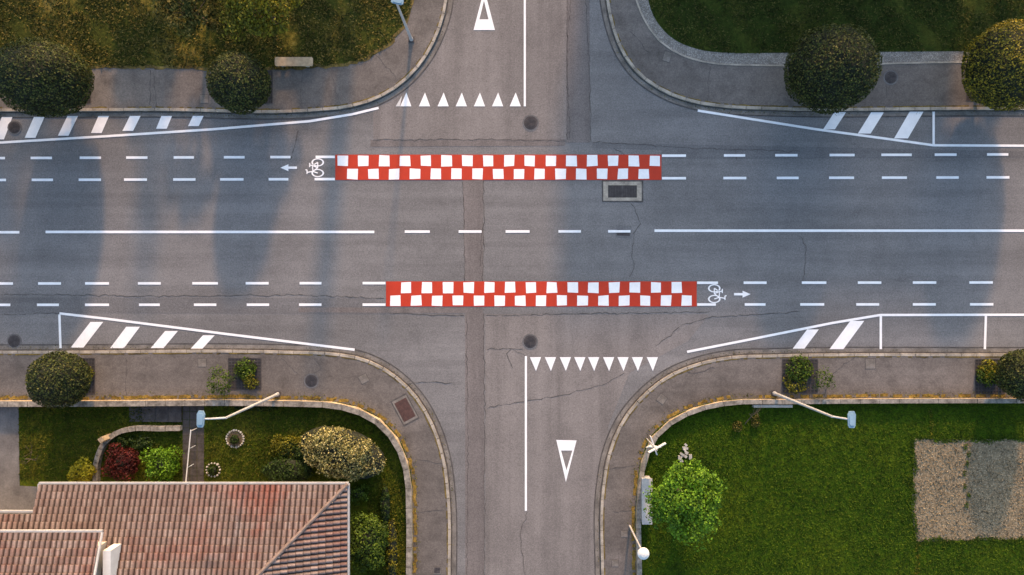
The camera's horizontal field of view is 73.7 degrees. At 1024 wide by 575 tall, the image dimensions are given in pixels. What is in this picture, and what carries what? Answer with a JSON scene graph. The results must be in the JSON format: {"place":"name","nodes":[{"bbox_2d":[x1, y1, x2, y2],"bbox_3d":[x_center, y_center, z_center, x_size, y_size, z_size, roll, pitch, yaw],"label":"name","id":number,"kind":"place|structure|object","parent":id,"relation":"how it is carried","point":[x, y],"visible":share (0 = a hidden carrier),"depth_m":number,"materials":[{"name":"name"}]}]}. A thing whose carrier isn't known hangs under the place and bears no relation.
{"place":"outdoors","nodes":[
{"label":"outdoors","id":0,"kind":"place"},
{"bbox_2d":[0,407,36,513],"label":"driveway","id":1,"kind":"structure","parent":0,"point":[14,495],"depth_m":42.51,"materials":[{"name":"concrete"}]},
{"bbox_2d":[0,0,411,69],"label":"grass","id":2,"kind":"structure","parent":0,"point":[289,37],"depth_m":42.52,"materials":[{"name":"green plant"}]},
{"bbox_2d":[150,0,218,38],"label":"garden tree","id":3,"kind":"object","parent":2,"relation":"on","point":[188,7],"visible":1,"depth_m":39.39,"materials":[{"name":"green plant"}]},
{"bbox_2d":[89,0,413,70],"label":"dirt edge","id":4,"kind":"object","parent":2,"relation":"on","point":[268,68],"visible":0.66,"depth_m":42.52,"materials":[{"name":"brown soil"}]},
{"bbox_2d":[218,0,303,41],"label":"garden tree","id":5,"kind":"object","parent":2,"relation":"on","point":[238,14],"visible":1,"depth_m":39.18,"materials":[{"name":"green plant"}]},
{"bbox_2d":[275,57,312,66],"bbox_3d":[-13.457,-13.935,42.307,2.340,0.460,0.540,0,90,0],"label":"park bench","id":6,"kind":"object","parent":2,"relation":"on","point":[293,61],"visible":1,"depth_m":42.08,"materials":[{"name":"stone"}]},
{"bbox_2d":[1,391,419,574],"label":"lawn","id":7,"kind":"structure","parent":0,"point":[361,507],"depth_m":42.52,"materials":[{"name":"green plant"}]},
{"bbox_2d":[66,456,96,484],"bbox_3d":[-26.469,11.351,41.988,1.726,1.121,1.511,-44,90,0],"label":"yellow shrub","id":8,"kind":"object","parent":7,"relation":"on","point":[80,470],"visible":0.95,"depth_m":41.70,"materials":[{"name":"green plant"}]},
{"bbox_2d":[100,443,141,481],"bbox_3d":[-24.005,10.834,41.880,2.311,1.338,2.274,21,90,0],"label":"red maple shrub","id":9,"kind":"object","parent":7,"relation":"on","point":[124,461],"visible":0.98,"depth_m":41.67,"materials":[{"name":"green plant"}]},
{"bbox_2d":[110,435,154,449],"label":"plants","id":10,"kind":"object","parent":7,"relation":"on","point":[141,443],"visible":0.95,"depth_m":42.28,"materials":[{"name":"green plant"}]},
{"bbox_2d":[92,425,182,484],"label":"stone wall","id":11,"kind":"structure","parent":7,"relation":"on","point":[102,447],"depth_m":42.19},
{"bbox_2d":[129,406,181,421],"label":"garden steps","id":12,"kind":"structure","parent":7,"relation":"on","point":[166,413],"depth_m":42.42,"materials":[{"name":"grey stone"}]},
{"bbox_2d":[138,444,184,484],"bbox_3d":[-21.515,10.969,41.913,2.675,1.272,2.714,0,90,0],"label":"green shrub","id":13,"kind":"object","parent":7,"relation":"on","point":[159,461],"visible":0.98,"depth_m":41.64,"materials":[{"name":"green plant"}]},
{"bbox_2d":[183,406,203,481],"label":"garden path","id":14,"kind":"structure","parent":7,"relation":"on","point":[195,472],"depth_m":42.50,"materials":[{"name":"grey concrete"}]},
{"bbox_2d":[268,433,303,457],"bbox_3d":[-13.756,9.865,42.033,2.600,0.883,1.810,0,90,0],"label":"dark shrub","id":15,"kind":"object","parent":7,"relation":"on","point":[277,447],"visible":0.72,"depth_m":41.89,"materials":[{"name":"green plant"}]},
{"bbox_2d":[260,456,314,484],"bbox_3d":[-13.777,11.149,41.761,3.325,1.576,1.853,0,90,0],"label":"dark shrub","id":16,"kind":"object","parent":7,"relation":"on","point":[278,469],"visible":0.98,"depth_m":41.38,"materials":[{"name":"green plant"}]},
{"bbox_2d":[277,441,306,461],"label":"dark shrub","id":17,"kind":"object","parent":7,"relation":"on","point":[297,452],"visible":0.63,"depth_m":41.81,"materials":[{"name":"green plant"}]},
{"bbox_2d":[299,425,386,481],"bbox_3d":[-10.278,10.010,41.353,5.270,2.395,3.536,0,90,0],"label":"flowering bush","id":18,"kind":"object","parent":7,"relation":"on","point":[338,452],"visible":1,"depth_m":40.78,"materials":[{"name":"yellow plant"}]},
{"bbox_2d":[350,483,369,505],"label":"dark shrub","id":19,"kind":"object","parent":7,"relation":"on","point":[357,493],"visible":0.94,"depth_m":42.00,"materials":[{"name":"green plant"}]},
{"bbox_2d":[350,511,388,573],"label":"shrub","id":20,"kind":"object","parent":7,"relation":"on","point":[369,537],"visible":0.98,"depth_m":40.90,"materials":[{"name":"green plant"}]},
{"bbox_2d":[380,484,390,525],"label":"hedge","id":21,"kind":"object","parent":7,"relation":"on","point":[385,503],"visible":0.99,"depth_m":41.95,"materials":[{"name":"green plant"}]},
{"bbox_2d":[385,516,398,574],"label":"hedge","id":22,"kind":"object","parent":7,"relation":"on","point":[392,557],"visible":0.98,"depth_m":41.88,"materials":[{"name":"green plant"}]},
{"bbox_2d":[0,0,443,109],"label":"sidewalk","id":23,"kind":"structure","parent":0,"point":[399,57],"depth_m":42.53,"materials":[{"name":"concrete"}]},
{"bbox_2d":[0,7,442,109],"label":"kerb weeds","id":24,"kind":"object","parent":23,"relation":"on","point":[298,108],"visible":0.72,"depth_m":42.52,"materials":[{"name":"green plant"}]},
{"bbox_2d":[265,71,272,103],"bbox_3d":[-15.467,-12.483,42.540,1.120,0.054,2.053,0,90,0],"label":"tree pit grate","id":25,"kind":"object","parent":23,"relation":"on","point":[270,100],"visible":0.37,"depth_m":42.52,"materials":[{"name":"metal"}]},
{"bbox_2d":[205,51,272,114],"bbox_3d":[-16.054,-12.020,40.514,3.639,4.073,3.735,0,90,0],"label":"topiary tree","id":26,"kind":"object","parent":25,"relation":"on","point":[238,82],"visible":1,"depth_m":39.15,"materials":[{"name":"green plant"}]},
{"bbox_3d":[-26.967,-12.483,42.540,1.453,0.054,2.053,0,90,0],"label":"tree pit grate","id":27,"kind":"object","parent":23,"relation":"on","visible":0},
{"bbox_2d":[0,36,94,117],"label":"topiary tree","id":28,"kind":"object","parent":27,"relation":"on","point":[45,77],"visible":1,"depth_m":38.35,"materials":[{"name":"green plant"}]},
{"bbox_2d":[0,352,447,574],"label":"sidewalk","id":29,"kind":"structure","parent":0,"point":[185,374],"depth_m":42.53,"materials":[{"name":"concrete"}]},
{"bbox_2d":[78,358,94,393],"bbox_3d":[-26.917,5.517,42.540,1.887,0.054,2.253,0,90,0],"label":"tree pit grate","id":30,"kind":"object","parent":29,"relation":"on","point":[91,361],"visible":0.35,"depth_m":42.52,"materials":[{"name":"metal"}]},
{"bbox_2d":[25,350,91,408],"bbox_3d":[-26.769,5.443,40.635,3.411,3.831,3.468,0,90,0],"label":"topiary tree","id":31,"kind":"object","parent":30,"relation":"on","point":[58,379],"visible":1,"depth_m":39.47,"materials":[{"name":"green plant"}]},
{"bbox_2d":[0,394,417,572],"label":"wall weeds","id":32,"kind":"object","parent":29,"relation":"on","point":[284,397],"depth_m":42.53,"materials":[{"name":"green plant"}]},
{"bbox_2d":[205,365,235,399],"bbox_3d":[-17.901,5.768,41.799,1.754,1.127,1.947,16,90,0],"label":"young tree","id":33,"kind":"object","parent":29,"relation":"on","point":[215,384],"visible":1,"depth_m":41.66,"materials":[{"name":"green plant"}]},
{"bbox_2d":[0,353,447,574],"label":"kerb weeds","id":34,"kind":"object","parent":29,"relation":"on","point":[307,355],"visible":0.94,"depth_m":42.52,"materials":[{"name":"green plant"}]},
{"bbox_2d":[197,391,280,427],"bbox_3d":[-15.175,6.649,38.489,1.510,8.105,0.851,0,90,0],"label":"street lamp","id":35,"kind":"object","parent":29,"relation":"on","point":[201,418],"visible":1,"depth_m":35.14,"materials":[{"name":"metal"}]},
{"bbox_2d":[228,358,260,389],"bbox_3d":[-16.650,5.383,42.540,2.087,0.054,1.987,0,90,0],"label":"tree pit grate","id":36,"kind":"object","parent":29,"relation":"on","point":[237,383],"visible":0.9,"depth_m":42.52,"materials":[{"name":"metal"}]},
{"bbox_2d":[233,356,257,379],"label":"shrub","id":37,"kind":"object","parent":36,"relation":"on","point":[246,366],"visible":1,"depth_m":42.22,"materials":[{"name":"green plant"}]},
{"bbox_2d":[390,393,418,425],"bbox_3d":[-6.667,7.617,42.526,1.120,0.023,1.792,-28,90,0],"label":"inspection cover","id":38,"kind":"object","parent":29,"relation":"on","point":[405,410],"visible":1,"depth_m":42.52,"materials":[{"name":"concrete"}]},
{"bbox_2d":[125,32,886,512],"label":"pavement cracks","id":39,"kind":"object","parent":29,"relation":"on","point":[317,362],"visible":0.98,"depth_m":42.53,"materials":[{"name":"black asphalt"}]},
{"bbox_2d":[0,0,451,118],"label":"gutter","id":40,"kind":"object","parent":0,"point":[375,103],"visible":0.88,"depth_m":42.65,"materials":[{"name":"grey concrete"}]},
{"bbox_2d":[0,0,453,119],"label":"gutter joint","id":41,"kind":"object","parent":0,"point":[273,113],"visible":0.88,"depth_m":42.64,"materials":[{"name":"grey concrete"}]},
{"bbox_2d":[0,344,455,574],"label":"gutter","id":42,"kind":"object","parent":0,"point":[390,367],"visible":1,"depth_m":42.65,"materials":[{"name":"grey concrete"}]},
{"bbox_2d":[0,343,456,574],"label":"gutter joint","id":43,"kind":"object","parent":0,"point":[284,350],"visible":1,"depth_m":42.64,"materials":[{"name":"grey concrete"}]},
{"bbox_2d":[0,0,1023,574],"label":"road","id":44,"kind":"structure","parent":0,"point":[626,108],"depth_m":42.66,"materials":[{"name":"grey asphalt"}]},
{"bbox_2d":[0,107,378,143],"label":"hatched marking","id":45,"kind":"object","parent":44,"relation":"on","point":[69,122],"visible":0.98,"depth_m":42.64,"materials":[{"name":"white paint"}]},
{"bbox_2d":[58,312,354,350],"bbox_3d":[-19.083,2.750,42.637,18.517,0.003,2.416,0,90,0],"label":"hatched marking","id":46,"kind":"object","parent":44,"relation":"on","point":[121,341],"visible":1,"depth_m":42.64,"materials":[{"name":"white paint"}]},
{"bbox_2d":[1,0,805,573],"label":"road cracks","id":47,"kind":"object","parent":44,"relation":"on","point":[483,252],"visible":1,"depth_m":42.64,"materials":[{"name":"black asphalt"}]},
{"bbox_2d":[299,0,589,574],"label":"asphalt patch","id":48,"kind":"object","parent":44,"relation":"on","point":[578,78],"visible":1,"depth_m":42.65,"materials":[{"name":"grey asphalt"}]},
{"bbox_2d":[335,155,660,179],"bbox_3d":[-0.850,-7.508,42.637,20.367,0.004,1.583,0,90,0],"label":"checkered marking","id":49,"kind":"object","parent":44,"relation":"on","point":[497,167],"visible":1,"depth_m":42.64,"materials":[{"name":"red paint"}]},
{"bbox_2d":[0,153,1008,305],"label":"cycle lane dashes","id":50,"kind":"object","parent":44,"relation":"on","point":[663,155],"visible":1,"depth_m":42.64,"materials":[{"name":"white paint"}]},
{"bbox_2d":[0,143,1023,313],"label":"asphalt repair","id":51,"kind":"structure","parent":44,"relation":"on","point":[173,305],"depth_m":42.65,"materials":[{"name":"grey asphalt"}]},
{"bbox_2d":[0,229,1023,233],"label":"line","id":52,"kind":"object","parent":44,"relation":"on","point":[740,230],"visible":1,"depth_m":42.64,"materials":[{"name":"white paint"}]},
{"bbox_2d":[386,281,696,305],"bbox_3d":[1.833,0.400,42.637,19.400,0.004,1.567,0,90,0],"label":"checkered marking","id":53,"kind":"object","parent":44,"relation":"on","point":[541,293],"visible":1,"depth_m":42.64,"materials":[{"name":"red paint"}]},
{"bbox_2d":[602,180,642,201],"bbox_3d":[6.900,-6.017,42.649,2.600,0.036,1.400,0,90,0],"label":"drain grate","id":54,"kind":"object","parent":44,"relation":"on","point":[622,190],"visible":1,"depth_m":42.64,"materials":[{"name":"concrete"}]},
{"bbox_2d":[687,314,1023,352],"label":"hatched marking","id":55,"kind":"object","parent":44,"relation":"on","point":[847,334],"visible":1,"depth_m":42.64,"materials":[{"name":"white paint"}]},
{"bbox_2d":[698,109,1023,146],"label":"hatched marking","id":56,"kind":"object","parent":44,"relation":"on","point":[906,127],"visible":0.97,"depth_m":42.64,"materials":[{"name":"white paint"}]},
{"bbox_2d":[373,0,708,574],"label":"side road","id":57,"kind":"structure","parent":0,"point":[471,64],"depth_m":42.65,"materials":[{"name":"grey asphalt"}]},
{"bbox_2d":[401,93,520,105],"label":"give way triangles","id":58,"kind":"object","parent":57,"relation":"on","point":[460,102],"visible":1,"depth_m":42.64,"materials":[{"name":"white paint"}]},
{"bbox_2d":[474,0,494,29],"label":"give way symbol","id":59,"kind":"object","parent":57,"relation":"on","point":[483,24],"visible":1,"depth_m":42.64,"materials":[{"name":"white paint"}]},
{"bbox_2d":[524,0,525,105],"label":"lane line","id":60,"kind":"object","parent":57,"relation":"on","point":[524,52],"visible":1,"depth_m":42.64,"materials":[{"name":"white paint"}]},
{"bbox_2d":[525,356,526,510],"bbox_3d":[0.867,9.117,42.637,0.133,0.001,9.667,0,90,0],"label":"lane line","id":61,"kind":"object","parent":57,"relation":"on","point":[525,433],"visible":1,"depth_m":42.64,"materials":[{"name":"white paint"}]},
{"bbox_2d":[522,334,537,348],"bbox_3d":[1.133,3.383,42.641,1.000,0.051,0.975,0,90,0],"label":"manhole cover","id":62,"kind":"object","parent":57,"relation":"on","point":[529,342],"visible":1,"depth_m":42.64,"materials":[{"name":"metal"}]},
{"bbox_2d":[522,115,538,130],"bbox_3d":[1.167,-10.283,42.641,1.050,0.051,1.024,0,90,0],"label":"manhole cover","id":63,"kind":"object","parent":57,"relation":"on","point":[530,122],"visible":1,"depth_m":42.64,"materials":[{"name":"metal"}]},
{"bbox_2d":[556,440,576,479],"bbox_3d":[3.400,10.833,42.637,1.267,0.001,2.633,0,90,0],"label":"give way symbol","id":64,"kind":"object","parent":57,"relation":"on","point":[566,445],"visible":1,"depth_m":42.64,"materials":[{"name":"white paint"}]},
{"bbox_2d":[530,357,657,370],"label":"give way triangles","id":65,"kind":"object","parent":57,"relation":"on","point":[594,361],"visible":1,"depth_m":42.64,"materials":[{"name":"white paint"}]},
{"bbox_2d":[604,356,1012,574],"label":"sidewalk","id":66,"kind":"structure","parent":0,"point":[741,377],"depth_m":42.53,"materials":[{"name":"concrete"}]},
{"bbox_2d":[782,359,817,392],"bbox_3d":[17.933,5.517,42.540,2.253,0.054,2.120,0,90,0],"label":"tree pit grate","id":67,"kind":"object","parent":66,"relation":"on","point":[811,382],"visible":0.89,"depth_m":42.52,"materials":[{"name":"metal"}]},
{"bbox_2d":[782,370,808,393],"bbox_3d":[17.527,5.845,42.295,1.492,0.484,1.586,-19,90,0],"label":"shrub","id":68,"kind":"object","parent":67,"relation":"on","point":[791,388],"visible":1,"depth_m":42.27,"materials":[{"name":"green plant"}]},
{"bbox_2d":[785,352,814,382],"bbox_3d":[17.751,5.059,42.219,1.830,0.609,1.826,-41,90,0],"label":"shrub","id":69,"kind":"object","parent":67,"relation":"on","point":[808,374],"visible":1,"depth_m":42.17,"materials":[{"name":"green plant"}]},
{"bbox_2d":[603,356,1005,574],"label":"kerb weeds","id":70,"kind":"object","parent":66,"relation":"on","point":[764,358],"visible":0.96,"depth_m":42.52,"materials":[{"name":"green plant"}]},
{"bbox_2d":[771,390,855,427],"bbox_3d":[16.762,6.676,38.489,1.218,8.105,0.840,0,90,0],"label":"street lamp","id":71,"kind":"object","parent":66,"relation":"on","point":[851,418],"visible":1,"depth_m":35.38,"materials":[{"name":"metal"}]},
{"bbox_2d":[631,393,1005,574],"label":"wall weeds","id":72,"kind":"object","parent":66,"relation":"on","point":[774,397],"depth_m":42.53,"materials":[{"name":"green plant"}]},
{"bbox_2d":[813,365,835,390],"bbox_3d":[19.192,5.580,41.855,1.345,1.106,1.636,0,90,0],"label":"young tree","id":73,"kind":"object","parent":66,"relation":"on","point":[821,376],"visible":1,"depth_m":41.78,"materials":[{"name":"green plant"}]},
{"bbox_2d":[975,359,1004,393],"bbox_3d":[29.767,5.550,42.540,1.853,0.054,2.187,0,90,0],"label":"tree pit grate","id":74,"kind":"object","parent":66,"relation":"on","point":[982,388],"visible":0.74,"depth_m":42.52,"materials":[{"name":"metal"}]},
{"bbox_2d":[976,359,998,382],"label":"shrub","id":75,"kind":"object","parent":74,"relation":"on","point":[990,366],"visible":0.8,"depth_m":42.23,"materials":[{"name":"green plant"}]},
{"bbox_2d":[994,349,1023,401],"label":"topiary tree","id":76,"kind":"object","parent":74,"relation":"on","point":[1009,375],"visible":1,"depth_m":40.18,"materials":[{"name":"green plant"}]},
{"bbox_2d":[595,348,1022,574],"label":"gutter","id":77,"kind":"object","parent":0,"point":[631,401],"visible":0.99,"depth_m":42.65,"materials":[{"name":"grey concrete"}]},
{"bbox_2d":[594,347,1023,574],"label":"gutter joint","id":78,"kind":"object","parent":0,"point":[737,355],"visible":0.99,"depth_m":42.64,"materials":[{"name":"grey concrete"}]},
{"bbox_2d":[600,0,1023,117],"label":"gutter joint","id":79,"kind":"object","parent":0,"point":[796,111],"visible":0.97,"depth_m":42.64,"materials":[{"name":"grey concrete"}]},
{"bbox_2d":[601,0,1023,115],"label":"gutter","id":80,"kind":"object","parent":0,"point":[646,85],"visible":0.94,"depth_m":42.65,"materials":[{"name":"grey concrete"}]},
{"bbox_2d":[610,0,1021,107],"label":"sidewalk","id":81,"kind":"structure","parent":0,"point":[934,84],"depth_m":42.53,"materials":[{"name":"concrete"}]},
{"bbox_2d":[636,0,966,65],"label":"edging","id":82,"kind":"object","parent":81,"relation":"on","point":[664,44],"visible":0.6,"depth_m":42.51,"materials":[{"name":"concrete"}]},
{"bbox_2d":[637,0,968,64],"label":"gravel","id":83,"kind":"structure","parent":81,"relation":"on","point":[662,35],"depth_m":42.53,"materials":[{"name":"grey gravel"}]},
{"bbox_2d":[609,0,1023,107],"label":"kerb weeds","id":84,"kind":"object","parent":81,"relation":"on","point":[800,106],"visible":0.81,"depth_m":42.52,"materials":[{"name":"green plant"}]},
{"bbox_2d":[783,22,882,114],"bbox_3d":[18.551,-12.653,39.870,5.367,5.361,5.162,0,90,0],"label":"topiary tree","id":85,"kind":"object","parent":81,"relation":"on","point":[835,67],"visible":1,"depth_m":38.21,"materials":[{"name":"green plant"}]},
{"bbox_3d":[29.000,-12.733,42.540,1.387,0.054,2.220,0,90,0],"label":"tree pit grate","id":86,"kind":"object","parent":81,"relation":"on","visible":0},
{"bbox_2d":[961,19,1023,110],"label":"topiary tree","id":87,"kind":"object","parent":86,"relation":"on","point":[993,74],"visible":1,"depth_m":38.73,"materials":[{"name":"green plant"}]},
{"bbox_2d":[627,391,1023,574],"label":"lawn","id":88,"kind":"structure","parent":0,"point":[818,480],"depth_m":42.52,"materials":[{"name":"green plant"}]},
{"bbox_2d":[641,476,651,523],"bbox_3d":[8.255,13.068,42.107,0.620,0.860,2.800,0,90,0],"label":"utility cabinet","id":89,"kind":"object","parent":88,"relation":"on","point":[646,481],"visible":0.61,"depth_m":41.68,"materials":[{"name":"metal"}]},
{"bbox_2d":[643,458,727,551],"bbox_3d":[10.355,12.593,40.482,4.786,4.150,4.895,35,90,0],"label":"maple tree","id":90,"kind":"object","parent":88,"relation":"on","point":[692,501],"visible":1,"depth_m":39.45,"materials":[{"name":"green plant"}]},
{"bbox_2d":[911,439,1023,541],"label":"garden bed","id":91,"kind":"object","parent":88,"relation":"on","point":[947,482],"visible":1,"depth_m":42.50,"materials":[{"name":"soil"}]},
{"bbox_2d":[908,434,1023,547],"bbox_3d":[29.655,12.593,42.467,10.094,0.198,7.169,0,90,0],"label":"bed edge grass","id":92,"kind":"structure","parent":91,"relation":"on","point":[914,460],"depth_m":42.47,"materials":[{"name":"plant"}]},
{"bbox_2d":[648,0,1023,53],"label":"grass","id":93,"kind":"structure","parent":0,"point":[926,40],"depth_m":42.52,"materials":[{"name":"green plant"}]},
{"label":"ground","id":94,"kind":"structure","parent":0,"visible":0},
{"bbox_2d":[0,399,412,574],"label":"wall","id":95,"kind":"structure","parent":94,"relation":"on","point":[396,437],"depth_m":42.39,"materials":[{"name":"concrete"}]},
{"bbox_2d":[0,400,411,574],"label":"capping","id":96,"kind":"object","parent":95,"relation":"on","point":[380,425],"visible":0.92,"depth_m":41.92,"materials":[{"name":"grey concrete"}]},
{"bbox_2d":[0,0,446,112],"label":"kerb","id":97,"kind":"structure","parent":94,"relation":"on","point":[409,75],"depth_m":42.52,"materials":[{"name":"concrete"}]},
{"bbox_2d":[0,350,450,574],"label":"kerb","id":98,"kind":"structure","parent":94,"relation":"on","point":[399,380],"depth_m":42.52,"materials":[{"name":"concrete"}]},
{"bbox_2d":[600,353,1005,574],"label":"kerb","id":99,"kind":"structure","parent":94,"relation":"on","point":[642,397],"depth_m":42.52,"materials":[{"name":"concrete"}]},
{"bbox_2d":[606,0,1023,110],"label":"kerb","id":100,"kind":"structure","parent":94,"relation":"on","point":[639,73],"depth_m":42.52,"materials":[{"name":"concrete"}]},
{"bbox_2d":[636,398,1015,563],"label":"wall","id":101,"kind":"structure","parent":94,"relation":"on","point":[785,399],"depth_m":42.36,"materials":[{"name":"concrete"}]},
{"bbox_2d":[636,399,1023,574],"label":"capping","id":102,"kind":"object","parent":101,"relation":"on","point":[664,428],"visible":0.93,"depth_m":42.06,"materials":[{"name":"grey concrete"}]},
{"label":"walls","id":103,"kind":"object","parent":94,"relation":"on","visible":0},
{"bbox_2d":[92,541,106,574],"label":"walls","id":104,"kind":"structure","parent":103,"relation":"on","point":[100,561],"depth_m":37.07,"materials":[{"name":"paint"}]},
{"bbox_2d":[0,529,103,574],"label":"gutter","id":105,"kind":"object","parent":104,"relation":"on","point":[64,530],"visible":1,"depth_m":36.52,"materials":[{"name":"metal"}]},
{"bbox_2d":[0,532,99,574],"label":"roof","id":106,"kind":"structure","parent":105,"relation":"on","point":[47,553],"depth_m":36.15,"materials":[{"name":"tile"}]},
{"bbox_2d":[0,484,343,574],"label":"roof","id":107,"kind":"structure","parent":103,"relation":"on","point":[201,529],"depth_m":37.98,"materials":[{"name":"tile"}]},
{"bbox_2d":[103,544,120,574],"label":"chimney","id":108,"kind":"object","parent":107,"relation":"on","point":[111,553],"visible":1,"depth_m":36.74,"materials":[{"name":"white paint"}]},
{"bbox_2d":[256,483,348,574],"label":"hip tiles","id":109,"kind":"object","parent":107,"relation":"attached to","point":[306,525],"visible":1,"depth_m":37.76,"materials":[{"name":"tile"}]},
{"bbox_2d":[0,482,349,574],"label":"gutter","id":110,"kind":"object","parent":103,"relation":"on","point":[348,525],"visible":0.87,"depth_m":38.63,"materials":[{"name":"metal"}]},
{"bbox_2d":[261,488,347,574],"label":"roof","id":111,"kind":"structure","parent":103,"relation":"on","point":[318,546],"depth_m":38.13,"materials":[{"name":"tile"}]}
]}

